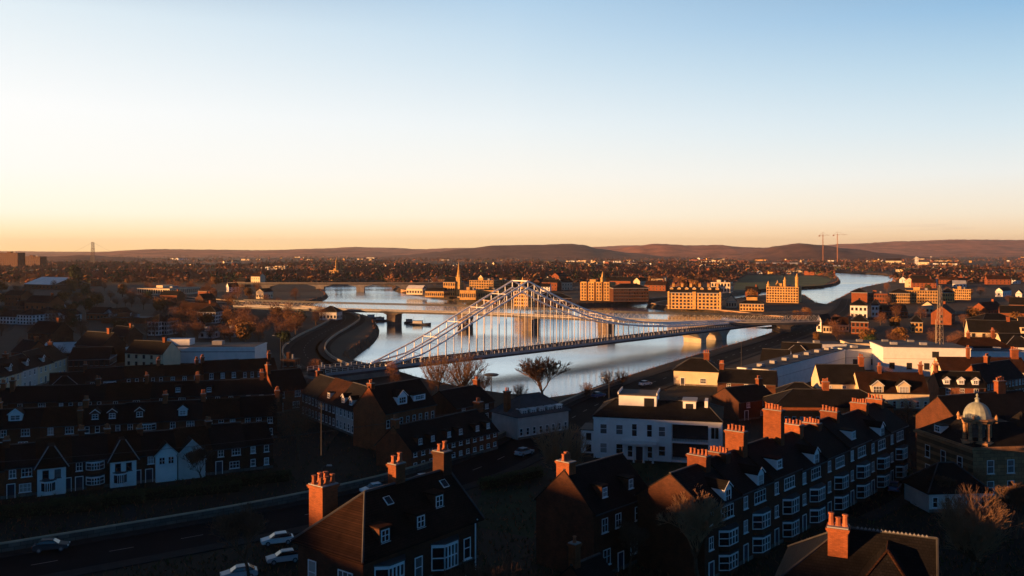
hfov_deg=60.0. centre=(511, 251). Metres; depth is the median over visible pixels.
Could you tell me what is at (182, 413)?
terraced house
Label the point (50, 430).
window
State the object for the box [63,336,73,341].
bare tree
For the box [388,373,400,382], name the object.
bare tree
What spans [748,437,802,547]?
terraced house
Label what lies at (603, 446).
window
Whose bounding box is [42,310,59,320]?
bare tree
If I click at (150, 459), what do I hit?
window
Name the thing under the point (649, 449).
window
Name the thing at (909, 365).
window
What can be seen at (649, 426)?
window
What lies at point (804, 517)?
door
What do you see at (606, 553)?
window
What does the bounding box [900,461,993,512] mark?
lodge
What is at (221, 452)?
window
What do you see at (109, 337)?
town house
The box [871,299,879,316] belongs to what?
white villa
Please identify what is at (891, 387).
rendered house
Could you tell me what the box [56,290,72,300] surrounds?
russet tree
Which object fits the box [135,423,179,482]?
terraced house
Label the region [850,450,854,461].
window
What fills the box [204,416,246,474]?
terraced house
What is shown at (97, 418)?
terraced house
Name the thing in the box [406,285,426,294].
quay shed
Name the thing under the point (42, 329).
town house
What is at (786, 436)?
terraced house
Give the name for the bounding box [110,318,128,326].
russet tree
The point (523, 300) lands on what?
stone block
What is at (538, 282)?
town house
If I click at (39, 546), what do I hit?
parked car
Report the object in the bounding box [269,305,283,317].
russet tree
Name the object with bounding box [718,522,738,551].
bay window
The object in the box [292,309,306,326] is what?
evergreen tree
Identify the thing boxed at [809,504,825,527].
bay window
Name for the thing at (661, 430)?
window
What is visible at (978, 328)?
town house
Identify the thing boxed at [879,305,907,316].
long house
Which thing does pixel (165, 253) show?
plateau hill
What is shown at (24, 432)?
window
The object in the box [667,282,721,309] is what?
apartment block
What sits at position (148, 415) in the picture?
terraced house
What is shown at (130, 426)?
window
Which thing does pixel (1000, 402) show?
brick house
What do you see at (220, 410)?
terraced house
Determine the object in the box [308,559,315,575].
window
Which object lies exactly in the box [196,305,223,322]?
town house
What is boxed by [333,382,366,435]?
terraced house
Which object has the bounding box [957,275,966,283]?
brick block
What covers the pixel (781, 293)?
grand hotel
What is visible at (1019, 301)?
town house
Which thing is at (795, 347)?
cottage
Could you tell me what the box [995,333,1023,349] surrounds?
bungalow
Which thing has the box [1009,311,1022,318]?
russet tree
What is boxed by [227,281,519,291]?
road bridge
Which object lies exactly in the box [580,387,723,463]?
white house
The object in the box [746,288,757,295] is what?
russet tree
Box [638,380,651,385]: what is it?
parked car
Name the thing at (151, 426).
bay window
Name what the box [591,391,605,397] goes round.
parked car
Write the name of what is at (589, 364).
river water
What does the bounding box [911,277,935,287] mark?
town house
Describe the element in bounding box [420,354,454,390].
bare tree
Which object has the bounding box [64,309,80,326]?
evergreen tree
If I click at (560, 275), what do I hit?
town house
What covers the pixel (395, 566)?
bay window
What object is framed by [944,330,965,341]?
bare tree
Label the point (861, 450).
window
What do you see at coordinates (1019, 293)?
pale house
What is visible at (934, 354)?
window
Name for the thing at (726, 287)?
pale villa
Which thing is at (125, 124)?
sky
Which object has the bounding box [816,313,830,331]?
pale house
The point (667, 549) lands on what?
terraced house
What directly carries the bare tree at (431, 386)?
on the ground at (338, 347)
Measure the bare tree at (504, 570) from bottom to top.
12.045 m
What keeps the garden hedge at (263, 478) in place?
on the ground at (338, 347)
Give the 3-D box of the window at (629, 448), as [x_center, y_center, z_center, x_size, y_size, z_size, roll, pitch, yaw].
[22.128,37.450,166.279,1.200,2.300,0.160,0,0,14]
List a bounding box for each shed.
[101,313,153,322]
[125,338,266,362]
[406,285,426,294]
[425,287,447,296]
[952,280,965,286]
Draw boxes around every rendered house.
[811,353,864,388]
[854,361,929,410]
[949,328,1012,347]
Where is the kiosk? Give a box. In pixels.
[198,326,219,337]
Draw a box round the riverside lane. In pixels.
[315,314,364,364]
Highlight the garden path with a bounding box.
[119,490,138,521]
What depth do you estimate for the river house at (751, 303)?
582.97 m
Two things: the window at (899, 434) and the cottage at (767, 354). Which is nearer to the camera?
the window at (899, 434)
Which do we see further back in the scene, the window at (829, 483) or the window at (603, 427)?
the window at (603, 427)
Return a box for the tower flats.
[580,272,615,300]
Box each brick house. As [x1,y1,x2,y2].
[264,362,306,411]
[290,405,484,575]
[352,378,436,449]
[432,376,495,419]
[533,451,647,571]
[711,375,771,420]
[717,360,777,393]
[762,378,895,422]
[775,382,815,392]
[775,511,938,575]
[850,314,868,333]
[909,315,923,332]
[914,376,1023,447]
[928,361,985,402]
[965,353,1023,391]
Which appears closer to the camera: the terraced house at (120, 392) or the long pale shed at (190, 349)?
the terraced house at (120, 392)
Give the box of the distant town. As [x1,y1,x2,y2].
[19,256,1023,277]
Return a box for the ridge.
[47,255,269,262]
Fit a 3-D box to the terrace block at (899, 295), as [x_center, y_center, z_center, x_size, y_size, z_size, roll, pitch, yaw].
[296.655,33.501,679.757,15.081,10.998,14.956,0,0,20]
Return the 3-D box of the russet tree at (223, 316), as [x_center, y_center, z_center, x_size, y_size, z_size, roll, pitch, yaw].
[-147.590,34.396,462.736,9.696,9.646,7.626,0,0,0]
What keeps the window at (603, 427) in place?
in the white house at (638, 424)
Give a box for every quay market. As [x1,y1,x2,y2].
[460,287,482,299]
[479,287,504,298]
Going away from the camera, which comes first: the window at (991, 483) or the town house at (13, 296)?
the window at (991, 483)
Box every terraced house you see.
[0,357,22,387]
[0,379,10,408]
[0,398,44,443]
[0,443,4,499]
[1,351,39,385]
[2,435,35,498]
[7,377,60,408]
[22,348,54,384]
[34,424,85,496]
[39,339,68,371]
[40,405,84,437]
[49,371,84,384]
[56,375,106,406]
[71,432,108,490]
[82,395,125,433]
[83,361,124,383]
[103,371,152,403]
[103,423,141,487]
[123,401,164,430]
[124,357,164,381]
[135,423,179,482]
[150,380,196,400]
[162,390,202,429]
[164,356,203,380]
[173,425,211,479]
[195,371,239,398]
[200,354,240,379]
[200,389,239,424]
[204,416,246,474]
[239,350,277,378]
[239,369,282,413]
[240,386,279,437]
[241,421,273,470]
[300,368,334,421]
[317,377,352,428]
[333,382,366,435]
[374,414,442,467]
[426,414,472,460]
[453,397,499,454]
[634,447,743,575]
[708,424,774,564]
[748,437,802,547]
[762,403,827,532]
[802,417,850,518]
[817,405,871,506]
[842,398,891,495]
[865,393,908,481]
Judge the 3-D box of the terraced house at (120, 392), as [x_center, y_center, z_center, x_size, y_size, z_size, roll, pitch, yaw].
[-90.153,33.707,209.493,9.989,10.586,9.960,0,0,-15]
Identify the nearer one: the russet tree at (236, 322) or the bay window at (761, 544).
the bay window at (761, 544)
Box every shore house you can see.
[198,287,216,296]
[256,288,272,298]
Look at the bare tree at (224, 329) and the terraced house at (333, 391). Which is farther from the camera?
the bare tree at (224, 329)
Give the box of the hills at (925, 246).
[0,239,1023,253]
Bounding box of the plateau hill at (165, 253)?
[25,249,420,257]
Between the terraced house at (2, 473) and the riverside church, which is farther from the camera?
the riverside church
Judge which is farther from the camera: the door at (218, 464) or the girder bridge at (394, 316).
the girder bridge at (394, 316)
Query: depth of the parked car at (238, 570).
105.60 m
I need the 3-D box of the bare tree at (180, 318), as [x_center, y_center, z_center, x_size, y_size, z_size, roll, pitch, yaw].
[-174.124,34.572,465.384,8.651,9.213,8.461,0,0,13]
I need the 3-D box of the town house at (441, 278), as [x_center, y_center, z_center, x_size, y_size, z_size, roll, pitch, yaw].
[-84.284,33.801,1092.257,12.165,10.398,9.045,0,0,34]
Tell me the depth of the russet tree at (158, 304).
554.60 m
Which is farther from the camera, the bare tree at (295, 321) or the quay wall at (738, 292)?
the quay wall at (738, 292)
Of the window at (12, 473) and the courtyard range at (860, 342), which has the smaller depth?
the window at (12, 473)
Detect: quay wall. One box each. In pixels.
[401,289,495,304]
[650,290,783,316]
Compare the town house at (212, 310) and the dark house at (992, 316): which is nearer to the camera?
the dark house at (992, 316)
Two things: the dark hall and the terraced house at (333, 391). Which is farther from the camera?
the dark hall
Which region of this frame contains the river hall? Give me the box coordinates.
[726,294,736,307]
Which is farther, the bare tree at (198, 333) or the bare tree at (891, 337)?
the bare tree at (198, 333)
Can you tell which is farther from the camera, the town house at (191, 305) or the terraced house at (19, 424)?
the town house at (191, 305)
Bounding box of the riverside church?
[443,263,463,296]
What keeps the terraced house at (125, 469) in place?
on the ground at (338, 347)
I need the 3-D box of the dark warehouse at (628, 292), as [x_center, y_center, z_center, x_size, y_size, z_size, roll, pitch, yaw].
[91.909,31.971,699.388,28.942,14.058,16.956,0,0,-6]
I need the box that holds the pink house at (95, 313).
[86,307,110,319]
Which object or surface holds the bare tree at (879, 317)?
on the ground at (338, 347)
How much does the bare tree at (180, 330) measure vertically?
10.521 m
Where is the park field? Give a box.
[733,275,831,290]
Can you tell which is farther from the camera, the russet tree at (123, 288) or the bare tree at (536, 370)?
the russet tree at (123, 288)
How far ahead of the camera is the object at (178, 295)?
647.62 m
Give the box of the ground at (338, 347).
[0,257,1023,575]
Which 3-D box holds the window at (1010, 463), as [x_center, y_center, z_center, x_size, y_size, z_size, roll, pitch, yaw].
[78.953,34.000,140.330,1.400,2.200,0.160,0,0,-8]
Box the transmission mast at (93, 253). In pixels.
[57,242,122,263]
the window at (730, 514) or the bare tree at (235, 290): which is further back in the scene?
the bare tree at (235, 290)
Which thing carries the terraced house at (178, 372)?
on the ground at (338, 347)
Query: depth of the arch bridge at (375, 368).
329.60 m
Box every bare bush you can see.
[477,372,490,389]
[511,383,527,396]
[579,382,593,396]
[598,370,616,385]
[615,370,628,384]
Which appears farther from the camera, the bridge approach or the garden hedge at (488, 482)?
the bridge approach
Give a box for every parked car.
[31,537,69,552]
[220,563,257,575]
[260,530,293,546]
[266,548,297,564]
[359,482,383,491]
[514,447,533,456]
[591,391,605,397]
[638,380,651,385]
[888,481,901,492]
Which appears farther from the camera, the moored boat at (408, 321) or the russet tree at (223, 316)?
the moored boat at (408, 321)
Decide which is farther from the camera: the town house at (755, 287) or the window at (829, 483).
the town house at (755, 287)
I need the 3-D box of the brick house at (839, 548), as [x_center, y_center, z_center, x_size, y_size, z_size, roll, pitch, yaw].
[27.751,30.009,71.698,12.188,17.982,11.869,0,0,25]
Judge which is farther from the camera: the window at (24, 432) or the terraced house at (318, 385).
the terraced house at (318, 385)
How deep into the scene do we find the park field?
1201.54 m
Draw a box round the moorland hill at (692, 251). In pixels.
[609,244,765,257]
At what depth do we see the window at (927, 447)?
151.19 m
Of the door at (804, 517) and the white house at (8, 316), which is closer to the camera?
the door at (804, 517)
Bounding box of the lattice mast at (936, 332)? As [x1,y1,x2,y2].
[935,285,943,343]
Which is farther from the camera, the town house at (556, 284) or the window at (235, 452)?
the town house at (556, 284)
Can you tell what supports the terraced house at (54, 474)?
on the ground at (338, 347)
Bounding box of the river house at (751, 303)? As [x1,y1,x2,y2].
[739,295,764,310]
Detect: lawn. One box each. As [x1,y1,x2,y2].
[477,484,535,537]
[630,463,686,481]
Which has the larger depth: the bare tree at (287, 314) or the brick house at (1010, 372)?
the bare tree at (287, 314)
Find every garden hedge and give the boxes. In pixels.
[0,496,103,518]
[44,489,145,506]
[107,478,241,500]
[191,468,292,485]
[476,464,545,489]
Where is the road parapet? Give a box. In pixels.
[152,296,359,367]
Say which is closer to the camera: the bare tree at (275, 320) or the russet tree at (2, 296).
the bare tree at (275, 320)
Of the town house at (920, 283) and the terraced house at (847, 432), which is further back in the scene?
the town house at (920, 283)
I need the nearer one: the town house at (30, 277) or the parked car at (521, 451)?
the parked car at (521, 451)
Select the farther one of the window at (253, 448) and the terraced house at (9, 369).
the terraced house at (9, 369)
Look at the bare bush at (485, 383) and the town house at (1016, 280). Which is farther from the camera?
the town house at (1016, 280)
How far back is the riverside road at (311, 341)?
381.02 m
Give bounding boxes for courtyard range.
[737,347,845,386]
[804,340,846,348]
[832,345,872,369]
[840,339,930,345]
[870,341,970,375]
[970,347,1023,360]
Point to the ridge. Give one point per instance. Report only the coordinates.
(77, 258)
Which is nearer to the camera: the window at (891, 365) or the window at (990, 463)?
the window at (990, 463)
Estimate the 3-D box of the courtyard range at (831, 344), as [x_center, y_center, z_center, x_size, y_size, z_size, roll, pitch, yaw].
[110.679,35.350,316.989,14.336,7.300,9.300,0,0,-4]
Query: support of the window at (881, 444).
in the terraced house at (862, 420)
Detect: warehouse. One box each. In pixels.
[24,277,85,289]
[137,285,199,294]
[609,283,648,301]
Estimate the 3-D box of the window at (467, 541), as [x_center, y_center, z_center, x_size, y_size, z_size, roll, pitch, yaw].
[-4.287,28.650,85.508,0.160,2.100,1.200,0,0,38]
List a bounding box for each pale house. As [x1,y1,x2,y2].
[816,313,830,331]
[921,300,933,313]
[995,287,1010,296]
[1015,289,1022,296]
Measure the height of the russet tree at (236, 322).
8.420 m
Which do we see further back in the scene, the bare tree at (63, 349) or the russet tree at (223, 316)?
the russet tree at (223, 316)
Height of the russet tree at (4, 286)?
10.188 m
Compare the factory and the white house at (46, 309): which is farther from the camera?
the white house at (46, 309)
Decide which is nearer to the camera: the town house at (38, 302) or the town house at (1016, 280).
the town house at (38, 302)
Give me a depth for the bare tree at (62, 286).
797.24 m
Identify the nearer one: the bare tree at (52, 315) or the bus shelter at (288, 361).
the bus shelter at (288, 361)
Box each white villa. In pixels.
[849,299,868,317]
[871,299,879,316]
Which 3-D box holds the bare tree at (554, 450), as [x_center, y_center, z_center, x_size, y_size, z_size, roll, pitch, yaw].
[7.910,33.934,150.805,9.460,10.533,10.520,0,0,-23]
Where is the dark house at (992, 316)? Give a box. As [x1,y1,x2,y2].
[965,313,1016,319]
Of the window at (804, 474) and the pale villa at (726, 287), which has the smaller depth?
the window at (804, 474)
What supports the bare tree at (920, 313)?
on the ground at (338, 347)
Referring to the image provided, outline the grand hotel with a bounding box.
[766,274,801,302]
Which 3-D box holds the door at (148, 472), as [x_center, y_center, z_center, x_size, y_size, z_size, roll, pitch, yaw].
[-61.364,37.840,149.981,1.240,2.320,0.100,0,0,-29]
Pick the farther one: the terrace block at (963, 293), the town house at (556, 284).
the town house at (556, 284)
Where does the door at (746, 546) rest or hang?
in the terraced house at (741, 471)
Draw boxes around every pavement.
[0,298,849,575]
[193,298,358,368]
[858,410,919,520]
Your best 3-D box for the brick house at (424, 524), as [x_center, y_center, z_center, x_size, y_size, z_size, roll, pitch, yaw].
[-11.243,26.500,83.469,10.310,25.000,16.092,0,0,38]
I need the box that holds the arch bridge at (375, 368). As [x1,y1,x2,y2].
[304,280,788,382]
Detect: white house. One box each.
[0,310,23,323]
[16,308,44,324]
[40,307,63,320]
[59,308,81,321]
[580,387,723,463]
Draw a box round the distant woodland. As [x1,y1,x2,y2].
[0,255,1023,282]
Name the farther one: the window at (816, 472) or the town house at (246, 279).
the town house at (246, 279)
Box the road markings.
[33,304,846,564]
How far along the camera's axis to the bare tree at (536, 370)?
222.16 m
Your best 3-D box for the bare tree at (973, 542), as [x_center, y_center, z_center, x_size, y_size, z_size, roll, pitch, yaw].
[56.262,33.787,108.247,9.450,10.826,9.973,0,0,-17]
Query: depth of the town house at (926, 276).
1005.54 m
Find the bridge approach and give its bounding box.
[758,314,965,328]
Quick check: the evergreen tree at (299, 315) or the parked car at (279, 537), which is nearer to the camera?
the parked car at (279, 537)
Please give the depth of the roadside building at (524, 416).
187.61 m
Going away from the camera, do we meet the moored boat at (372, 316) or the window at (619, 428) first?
the window at (619, 428)
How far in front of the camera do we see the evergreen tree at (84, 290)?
793.78 m
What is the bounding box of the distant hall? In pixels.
[886,258,900,264]
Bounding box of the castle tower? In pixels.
[329,258,343,280]
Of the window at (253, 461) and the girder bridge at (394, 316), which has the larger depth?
the girder bridge at (394, 316)
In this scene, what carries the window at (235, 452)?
in the terraced house at (228, 457)
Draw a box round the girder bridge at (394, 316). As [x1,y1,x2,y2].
[233,299,819,334]
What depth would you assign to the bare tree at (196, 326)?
391.97 m
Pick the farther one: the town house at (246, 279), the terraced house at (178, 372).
the town house at (246, 279)
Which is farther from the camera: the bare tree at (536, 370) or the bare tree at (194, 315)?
the bare tree at (194, 315)
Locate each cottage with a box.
[104,307,131,315]
[319,306,342,319]
[760,348,791,361]
[781,342,822,353]
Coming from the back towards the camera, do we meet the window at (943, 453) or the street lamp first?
the street lamp
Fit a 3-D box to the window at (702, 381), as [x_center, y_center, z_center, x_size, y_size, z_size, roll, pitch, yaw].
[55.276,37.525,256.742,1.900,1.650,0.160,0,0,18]
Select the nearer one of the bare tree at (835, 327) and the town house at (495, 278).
the bare tree at (835, 327)
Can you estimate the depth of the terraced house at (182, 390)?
209.15 m
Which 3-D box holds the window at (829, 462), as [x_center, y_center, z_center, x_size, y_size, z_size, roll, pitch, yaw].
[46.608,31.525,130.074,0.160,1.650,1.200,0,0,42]
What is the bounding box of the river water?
[309,273,892,396]
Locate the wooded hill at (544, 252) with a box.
[376,244,682,259]
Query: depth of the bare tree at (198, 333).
387.23 m
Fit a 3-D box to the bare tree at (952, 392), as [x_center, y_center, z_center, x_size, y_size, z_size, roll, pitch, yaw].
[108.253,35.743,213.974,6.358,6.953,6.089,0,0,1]
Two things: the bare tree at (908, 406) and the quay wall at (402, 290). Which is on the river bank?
the quay wall at (402, 290)
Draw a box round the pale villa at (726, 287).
[711,280,732,292]
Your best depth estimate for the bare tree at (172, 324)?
410.99 m
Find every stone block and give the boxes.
[469,278,501,288]
[500,278,513,289]
[514,277,535,307]
[535,293,571,305]
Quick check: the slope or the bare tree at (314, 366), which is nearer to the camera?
the bare tree at (314, 366)
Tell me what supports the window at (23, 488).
in the terraced house at (20, 478)
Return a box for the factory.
[45,342,75,356]
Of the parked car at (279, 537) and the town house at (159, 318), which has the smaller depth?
the parked car at (279, 537)
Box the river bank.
[307,271,893,359]
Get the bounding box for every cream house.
[822,318,832,332]
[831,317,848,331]
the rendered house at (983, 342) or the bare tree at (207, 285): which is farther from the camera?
the bare tree at (207, 285)
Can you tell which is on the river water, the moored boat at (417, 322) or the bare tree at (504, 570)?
the moored boat at (417, 322)
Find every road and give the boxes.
[0,299,851,575]
[185,298,354,368]
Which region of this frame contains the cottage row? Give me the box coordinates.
[930,345,1023,373]
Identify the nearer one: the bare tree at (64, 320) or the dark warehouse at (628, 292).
the bare tree at (64, 320)
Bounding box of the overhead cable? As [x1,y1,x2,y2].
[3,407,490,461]
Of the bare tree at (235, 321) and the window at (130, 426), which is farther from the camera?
the bare tree at (235, 321)
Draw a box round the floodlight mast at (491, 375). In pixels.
[483,373,498,396]
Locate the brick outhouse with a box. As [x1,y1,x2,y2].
[559,535,615,575]
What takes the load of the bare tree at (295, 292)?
on the ground at (338, 347)
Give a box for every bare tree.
[0,320,12,335]
[24,322,35,334]
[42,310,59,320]
[46,333,61,341]
[56,344,70,354]
[57,282,69,291]
[57,311,74,323]
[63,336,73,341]
[65,277,78,290]
[106,308,122,321]
[111,297,121,304]
[122,288,140,298]
[126,298,137,306]
[126,311,139,324]
[135,295,150,309]
[139,321,156,338]
[164,277,174,285]
[166,298,175,307]
[167,316,182,335]
[168,305,184,320]
[169,320,188,337]
[178,310,187,325]
[182,445,214,478]
[184,308,201,322]
[187,317,205,339]
[188,316,201,325]
[190,325,204,340]
[201,281,212,287]
[204,325,215,341]
[215,323,233,339]
[220,293,234,305]
[220,325,237,341]
[221,309,231,324]
[226,313,246,338]
[227,285,241,295]
[233,288,242,298]
[233,304,251,316]
[233,307,250,320]
[242,311,259,325]
[252,320,272,338]
[252,322,265,341]
[259,295,270,309]
[266,312,285,331]
[273,322,288,342]
[279,306,294,321]
[280,316,299,335]
[280,321,295,332]
[281,302,295,311]
[287,311,305,334]
[289,288,300,300]
[305,359,321,370]
[311,310,320,324]
[315,302,331,320]
[384,360,398,380]
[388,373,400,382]
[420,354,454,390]
[427,382,435,394]
[436,353,488,387]
[442,553,521,575]
[514,356,571,393]
[531,422,590,471]
[655,484,729,575]
[828,321,844,336]
[829,325,846,339]
[873,313,887,324]
[885,329,903,339]
[890,305,902,315]
[897,394,918,421]
[914,307,927,317]
[925,330,940,341]
[931,484,1021,571]
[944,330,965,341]
[949,387,966,393]
[958,314,970,326]
[965,465,989,485]
[976,286,984,296]
[993,481,1023,538]
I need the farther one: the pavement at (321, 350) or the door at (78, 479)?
the pavement at (321, 350)
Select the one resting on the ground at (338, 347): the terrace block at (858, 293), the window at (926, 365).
the terrace block at (858, 293)
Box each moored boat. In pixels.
[367,313,380,318]
[374,315,386,321]
[404,319,412,323]
[410,320,430,324]
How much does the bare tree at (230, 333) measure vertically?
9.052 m
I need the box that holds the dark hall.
[68,346,116,371]
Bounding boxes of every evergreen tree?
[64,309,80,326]
[68,265,83,284]
[78,297,94,312]
[80,285,90,294]
[142,290,153,300]
[275,330,292,343]
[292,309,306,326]
[864,334,877,339]
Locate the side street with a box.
[845,410,916,517]
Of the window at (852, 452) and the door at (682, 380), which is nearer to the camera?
the window at (852, 452)
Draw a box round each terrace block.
[851,288,867,302]
[867,290,886,302]
[888,288,909,302]
[905,287,937,302]
[941,288,954,301]
[953,286,970,299]
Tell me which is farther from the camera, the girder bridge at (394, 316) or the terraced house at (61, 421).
the girder bridge at (394, 316)
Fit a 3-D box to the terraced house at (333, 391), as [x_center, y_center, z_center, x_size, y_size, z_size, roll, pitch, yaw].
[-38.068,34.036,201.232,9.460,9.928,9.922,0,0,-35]
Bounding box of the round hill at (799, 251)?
[728,243,954,260]
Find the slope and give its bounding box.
[890,249,1023,256]
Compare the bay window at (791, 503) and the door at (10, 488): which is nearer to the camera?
the bay window at (791, 503)
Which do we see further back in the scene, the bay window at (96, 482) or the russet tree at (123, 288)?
the russet tree at (123, 288)
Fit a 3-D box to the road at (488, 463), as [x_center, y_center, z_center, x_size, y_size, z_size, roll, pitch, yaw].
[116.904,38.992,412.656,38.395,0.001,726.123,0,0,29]
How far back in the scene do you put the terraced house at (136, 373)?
241.80 m
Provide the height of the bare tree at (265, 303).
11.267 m
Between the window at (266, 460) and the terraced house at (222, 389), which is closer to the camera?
the window at (266, 460)
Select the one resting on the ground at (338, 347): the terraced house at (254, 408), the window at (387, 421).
the terraced house at (254, 408)
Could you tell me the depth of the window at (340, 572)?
76.45 m
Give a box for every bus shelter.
[280,352,300,367]
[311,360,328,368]
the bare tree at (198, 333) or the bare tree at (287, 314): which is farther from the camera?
the bare tree at (287, 314)
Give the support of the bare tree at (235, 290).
on the ground at (338, 347)
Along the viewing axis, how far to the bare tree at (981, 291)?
768.90 m
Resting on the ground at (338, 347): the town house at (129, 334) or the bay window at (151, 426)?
the town house at (129, 334)
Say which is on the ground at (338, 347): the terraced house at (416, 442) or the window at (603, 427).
the terraced house at (416, 442)
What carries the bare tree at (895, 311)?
on the ground at (338, 347)
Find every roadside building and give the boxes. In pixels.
[489,387,570,439]
[672,350,718,386]
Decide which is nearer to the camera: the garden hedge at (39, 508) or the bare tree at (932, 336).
the garden hedge at (39, 508)
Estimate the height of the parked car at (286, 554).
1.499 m
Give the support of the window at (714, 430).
in the white house at (638, 424)
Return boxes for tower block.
[0,252,24,266]
[25,255,46,265]
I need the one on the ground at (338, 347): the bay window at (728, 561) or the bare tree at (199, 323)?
the bare tree at (199, 323)
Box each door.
[6,483,14,498]
[66,477,71,490]
[75,476,82,490]
[136,470,140,480]
[145,468,152,482]
[215,461,222,474]
[618,550,623,571]
[635,446,642,459]
[680,377,684,385]
[708,560,713,575]
[743,543,748,560]
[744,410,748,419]
[774,527,778,542]
[802,513,806,529]
[827,501,831,514]
[850,489,853,502]
[871,479,874,493]
[890,470,893,481]
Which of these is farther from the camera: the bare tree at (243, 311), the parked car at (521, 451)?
the bare tree at (243, 311)
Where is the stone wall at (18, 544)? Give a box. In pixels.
[0,379,621,551]
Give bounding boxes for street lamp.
[272,335,280,367]
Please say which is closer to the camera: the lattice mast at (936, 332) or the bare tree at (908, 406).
the bare tree at (908, 406)
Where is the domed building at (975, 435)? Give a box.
[913,393,1023,498]
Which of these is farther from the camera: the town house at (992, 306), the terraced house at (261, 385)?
the town house at (992, 306)
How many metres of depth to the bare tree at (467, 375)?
240.32 m
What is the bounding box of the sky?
[0,0,1023,251]
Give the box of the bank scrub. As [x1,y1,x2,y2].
[302,271,891,396]
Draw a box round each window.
[0,430,6,437]
[9,470,16,478]
[18,483,31,493]
[20,429,29,436]
[21,468,32,477]
[47,428,52,435]
[65,426,73,434]
[75,462,81,471]
[85,474,104,489]
[86,460,104,474]
[95,426,99,432]
[128,424,132,429]
[142,422,155,430]
[147,456,154,464]
[170,422,174,428]
[186,421,193,426]
[217,450,223,457]
[229,461,238,469]
[232,448,240,455]
[250,446,255,453]
[250,459,255,466]
[263,445,269,452]
[264,457,269,465]
[267,417,272,423]
[295,390,300,396]
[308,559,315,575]
[338,569,352,575]
[373,554,405,575]
[386,420,389,428]
[414,555,422,575]
[430,534,458,575]
[463,537,471,561]
[600,424,607,434]
[600,443,607,453]
[601,517,608,534]
[603,548,611,564]
[615,424,622,434]
[615,512,620,528]
[616,443,622,453]
[627,446,632,457]
[631,424,636,436]
[635,507,636,521]
[646,424,652,437]
[647,447,651,458]
[658,426,665,437]
[658,446,665,456]
[700,378,705,383]
[708,536,714,551]
[710,427,718,439]
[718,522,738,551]
[718,548,738,575]
[721,503,734,520]
[743,496,748,510]
[743,519,748,534]
[752,506,771,534]
[752,531,771,558]
[754,488,766,505]
[774,482,779,495]
[774,505,779,518]
[782,492,799,519]
[782,516,799,541]
[784,475,795,491]
[802,472,806,484]
[802,493,806,505]
[809,482,825,506]
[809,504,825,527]
[811,466,820,480]
[828,460,831,472]
[828,481,831,493]
[834,470,849,494]
[834,492,849,514]
[835,455,844,469]
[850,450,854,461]
[850,470,854,481]
[856,460,870,482]
[856,481,870,502]
[858,445,865,458]
[877,453,890,473]
[877,472,890,491]
[878,438,885,451]
[889,362,894,368]
[895,462,908,481]
[896,444,908,463]
[897,430,903,441]
[906,363,911,369]
[924,363,928,369]
[924,444,929,458]
[932,352,938,357]
[932,497,938,508]
[941,450,945,461]
[957,455,962,467]
[987,460,994,474]
[987,481,994,494]
[1007,459,1014,473]
[1007,480,1013,486]
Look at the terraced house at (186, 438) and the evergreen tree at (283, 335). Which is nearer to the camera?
the terraced house at (186, 438)
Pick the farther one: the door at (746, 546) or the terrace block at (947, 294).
the terrace block at (947, 294)
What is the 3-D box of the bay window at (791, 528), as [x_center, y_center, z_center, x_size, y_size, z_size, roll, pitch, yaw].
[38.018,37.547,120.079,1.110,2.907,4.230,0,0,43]
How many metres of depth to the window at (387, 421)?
173.21 m
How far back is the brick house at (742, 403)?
207.10 m
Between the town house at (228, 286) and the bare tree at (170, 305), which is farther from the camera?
the town house at (228, 286)
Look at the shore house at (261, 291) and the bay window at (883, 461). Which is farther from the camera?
the shore house at (261, 291)
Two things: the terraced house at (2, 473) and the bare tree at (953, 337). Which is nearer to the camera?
the terraced house at (2, 473)
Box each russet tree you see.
[0,282,7,291]
[0,291,7,301]
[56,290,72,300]
[87,292,104,306]
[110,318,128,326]
[117,284,127,296]
[151,297,167,311]
[198,312,215,325]
[211,277,219,285]
[219,309,238,326]
[227,317,245,329]
[228,297,239,305]
[235,320,256,341]
[243,287,252,295]
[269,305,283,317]
[679,280,688,286]
[692,280,702,286]
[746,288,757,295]
[812,332,820,339]
[857,328,876,339]
[888,316,900,327]
[892,327,908,339]
[965,307,981,317]
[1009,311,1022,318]
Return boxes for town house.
[5,289,31,305]
[10,336,44,355]
[16,300,25,310]
[25,273,40,281]
[25,293,64,309]
[27,318,73,344]
[74,328,126,362]
[91,278,101,285]
[112,323,142,346]
[124,337,180,365]
[147,314,163,335]
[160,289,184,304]
[162,314,178,334]
[172,271,190,281]
[177,300,221,319]
[195,291,215,302]
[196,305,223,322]
[226,282,238,291]
[236,276,250,286]
[251,272,264,281]
[438,275,447,281]
[479,273,491,279]
[490,275,499,279]
[520,279,533,287]
[534,277,542,286]
[541,282,550,290]
[542,278,560,290]
[551,271,567,278]
[559,277,571,289]
[609,275,632,284]
[634,276,647,285]
[644,280,669,290]
[651,274,664,280]
[745,285,757,297]
[899,276,905,282]
[904,276,910,286]
[911,274,929,278]
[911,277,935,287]
[930,301,955,324]
[938,275,958,283]
[939,270,956,276]
[964,317,1020,336]
[972,299,999,313]
[984,274,1010,284]
[998,305,1023,316]
[1009,297,1023,305]
[1012,276,1020,283]
[1017,316,1023,332]
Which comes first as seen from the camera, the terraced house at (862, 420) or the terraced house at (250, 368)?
the terraced house at (862, 420)
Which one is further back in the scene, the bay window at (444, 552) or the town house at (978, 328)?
the town house at (978, 328)
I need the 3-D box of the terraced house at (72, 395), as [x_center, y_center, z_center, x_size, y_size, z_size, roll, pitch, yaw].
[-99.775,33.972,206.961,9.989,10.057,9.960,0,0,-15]
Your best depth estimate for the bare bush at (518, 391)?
231.49 m
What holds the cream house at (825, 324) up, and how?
on the ground at (338, 347)

